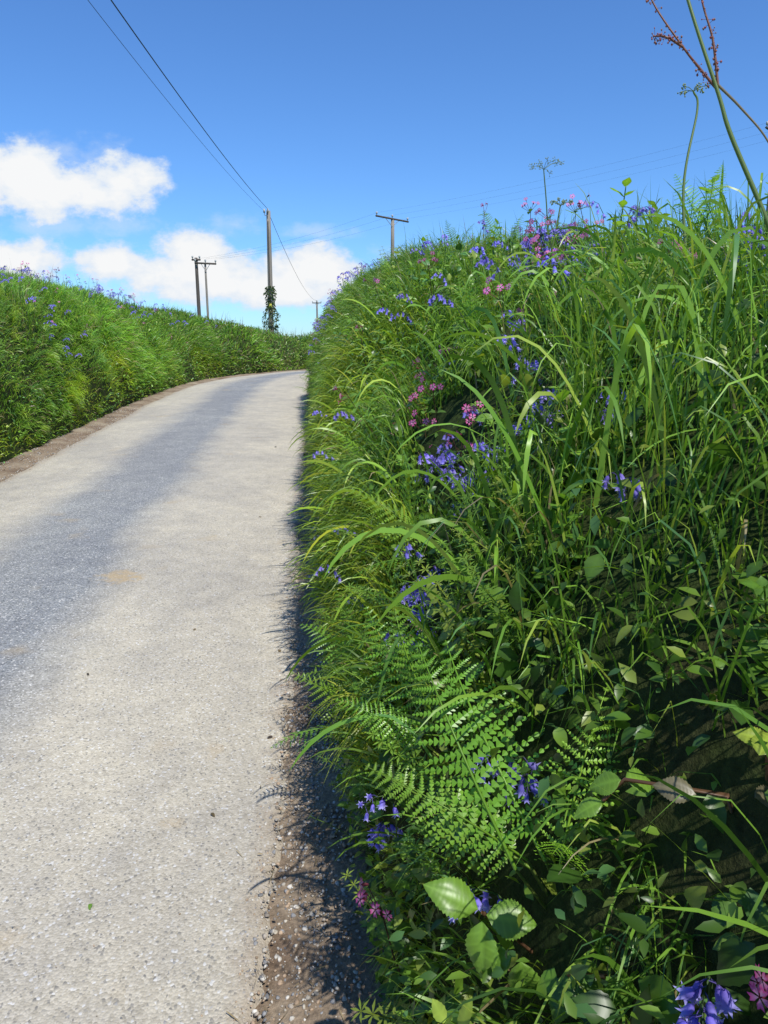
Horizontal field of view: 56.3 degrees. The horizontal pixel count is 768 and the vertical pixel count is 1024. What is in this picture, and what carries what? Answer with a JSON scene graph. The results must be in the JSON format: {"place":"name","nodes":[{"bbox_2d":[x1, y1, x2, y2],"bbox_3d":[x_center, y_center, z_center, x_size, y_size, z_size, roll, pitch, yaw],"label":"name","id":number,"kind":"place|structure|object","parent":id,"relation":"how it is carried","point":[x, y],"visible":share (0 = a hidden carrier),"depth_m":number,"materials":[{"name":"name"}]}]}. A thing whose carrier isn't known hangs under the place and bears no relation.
{"place":"outdoors","nodes":[
{"label":"outdoors","id":0,"kind":"place"},
{"bbox_2d":[0,370,308,1023],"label":"road","id":1,"kind":"structure","parent":0,"point":[185,461],"depth_m":2.92,"materials":[{"name":"grey asphalt"}]},
{"bbox_2d":[0,369,308,481],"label":"soil verge","id":2,"kind":"structure","parent":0,"point":[64,441],"depth_m":10.36,"materials":[{"name":"brown soil"}]},
{"bbox_2d":[0,405,369,1023],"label":"gravel","id":3,"kind":"structure","parent":0,"point":[262,977],"depth_m":2.15,"materials":[{"name":"gravel"}]},
{"bbox_2d":[255,383,395,1023],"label":"soil verge","id":4,"kind":"structure","parent":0,"point":[332,1011],"depth_m":1.98,"materials":[{"name":"brown soil"}]},
{"bbox_2d":[86,446,358,1023],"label":"dry litter","id":5,"kind":"object","parent":4,"relation":"on","point":[90,905],"visible":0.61,"depth_m":2.28,"materials":[{"name":"brown plant"}]},
{"bbox_2d":[271,165,727,908],"bbox_3d":[0.362,-0.730,3.514,1.613,2.194,5.660,-1,13,-4],"label":"fern","id":6,"kind":"object","parent":4,"relation":"on","point":[493,825],"visible":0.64,"depth_m":1.13,"materials":[{"name":"green plant"}]},
{"bbox_2d":[0,0,767,337],"label":"sky","id":7,"kind":"structure","parent":0,"point":[333,113],"materials":[{"name":"blue"}]},
{"bbox_3d":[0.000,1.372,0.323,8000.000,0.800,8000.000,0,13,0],"label":"ground","id":8,"kind":"structure","parent":0,"visible":0},
{"bbox_2d":[0,266,313,464],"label":"hedge bank","id":9,"kind":"structure","parent":8,"relation":"on","point":[30,433],"depth_m":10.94,"materials":[{"name":"green plant"}]},
{"bbox_2d":[101,294,167,375],"bbox_3d":[-4.604,-2.617,10.574,1.011,1.874,12.199,-2,13,-8],"label":"fern","id":10,"kind":"object","parent":9,"relation":"on","point":[124,313],"visible":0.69,"depth_m":14.44,"materials":[{"name":"green plant"}]},
{"bbox_2d":[2,267,312,337],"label":"dry stalks","id":11,"kind":"object","parent":9,"relation":"on","point":[155,306],"visible":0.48,"depth_m":20.34,"materials":[{"name":"beige plant"}]},
{"bbox_2d":[0,201,766,1023],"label":"bluebells","id":12,"kind":"object","parent":9,"relation":"on","point":[724,1003],"visible":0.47,"depth_m":1.94,"materials":[{"name":"purple plant"}]},
{"bbox_2d":[191,256,200,316],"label":"utility pole","id":13,"kind":"object","parent":8,"relation":"on","point":[197,289],"visible":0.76,"depth_m":45.36,"materials":[{"name":"brown wood"}]},
{"bbox_2d":[194,259,215,316],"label":"utility pole","id":14,"kind":"object","parent":8,"relation":"on","point":[206,287],"visible":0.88,"depth_m":45.17,"materials":[{"name":"brown wood"}]},
{"bbox_2d":[263,209,273,332],"bbox_3d":[-5.860,-11.437,36.808,0.340,7.682,0.400,0,13,0],"label":"utility pole","id":15,"kind":"object","parent":8,"relation":"on","point":[269,250],"visible":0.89,"depth_m":36.48,"materials":[{"name":"brown wood"}]},
{"bbox_2d":[262,286,280,333],"bbox_3d":[-5.907,-9.712,37.268,1.378,3.914,1.406,12,18,42],"label":"ivy","id":16,"kind":"object","parent":15,"relation":"attached to","point":[274,310],"visible":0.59,"depth_m":36.97,"materials":[{"name":"green plant"}]},
{"bbox_2d":[312,301,320,324],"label":"utility pole","id":17,"kind":"object","parent":8,"relation":"on","point":[317,302],"visible":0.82,"depth_m":95.24,"materials":[{"name":"brown wood"}]},
{"bbox_2d":[375,212,408,259],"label":"utility pole","id":18,"kind":"object","parent":8,"relation":"on","point":[392,224],"visible":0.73,"depth_m":44.11,"materials":[{"name":"brown wood"}]},
{"bbox_2d":[282,165,767,1023],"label":"hedge bank","id":19,"kind":"structure","parent":8,"relation":"on","point":[731,761],"depth_m":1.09,"materials":[{"name":"green plant"}]},
{"bbox_2d":[297,255,392,426],"bbox_3d":[-0.603,-2.220,9.728,1.261,1.979,7.780,-2,13,-8],"label":"fern","id":20,"kind":"object","parent":19,"relation":"on","point":[356,277],"visible":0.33,"depth_m":8.95,"materials":[{"name":"green plant"}]},
{"bbox_2d":[0,174,767,1023],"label":"hedgerow leaves","id":21,"kind":"object","parent":19,"relation":"on","point":[594,1006],"visible":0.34,"depth_m":1.34,"materials":[{"name":"green plant"}]},
{"bbox_2d":[17,193,767,1012],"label":"red campion","id":22,"kind":"object","parent":19,"relation":"on","point":[761,989],"visible":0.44,"depth_m":2.43,"materials":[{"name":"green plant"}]},
{"bbox_2d":[423,877,634,1023],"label":"bramble","id":23,"kind":"object","parent":19,"relation":"on","point":[453,897],"visible":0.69,"depth_m":1.01,"materials":[{"name":"green plant"}]},
{"bbox_2d":[531,157,563,244],"bbox_3d":[0.896,-1.677,4.062,0.192,0.602,0.155,-7,15,-26],"label":"cow parsley","id":24,"kind":"object","parent":19,"relation":"on","point":[558,161],"visible":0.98,"depth_m":4.02,"materials":[{"name":"green plant"}]},
{"bbox_2d":[543,197,572,285],"bbox_3d":[0.775,-1.206,3.211,0.118,0.377,0.093,0,13,0],"label":"cow parsley","id":25,"kind":"object","parent":19,"relation":"on","point":[563,201],"visible":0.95,"depth_m":3.19,"materials":[{"name":"green plant"}]},
{"bbox_2d":[573,727,767,928],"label":"bramble","id":26,"kind":"object","parent":19,"relation":"on","point":[609,782],"visible":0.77,"depth_m":0.83,"materials":[{"name":"green plant"}]},
{"bbox_2d":[677,82,709,258],"bbox_3d":[1.034,-1.082,2.418,0.088,0.699,0.212,0,13,0],"label":"cow parsley","id":27,"kind":"object","parent":19,"relation":"on","point":[688,152],"visible":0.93,"depth_m":2.40,"materials":[{"name":"green plant"}]},
{"bbox_2d":[646,0,767,230],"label":"sorrel stem","id":28,"kind":"object","parent":19,"relation":"on","point":[713,81],"visible":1,"depth_m":1.60,"materials":[{"name":"green plant"}]},
{"bbox_2d":[765,121,767,211],"bbox_3d":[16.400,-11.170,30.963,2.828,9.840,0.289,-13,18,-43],"label":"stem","id":29,"kind":"object","parent":8,"relation":"on","point":[766,127],"visible":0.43,"depth_m":30.48,"materials":[{"name":"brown plant"}]},
{"bbox_2d":[88,0,761,300],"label":"overhead wires","id":30,"kind":"object","parent":29,"relation":"attached to","point":[227,160],"visible":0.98,"depth_m":20.33,"materials":[{"name":"black metal"}]}
]}

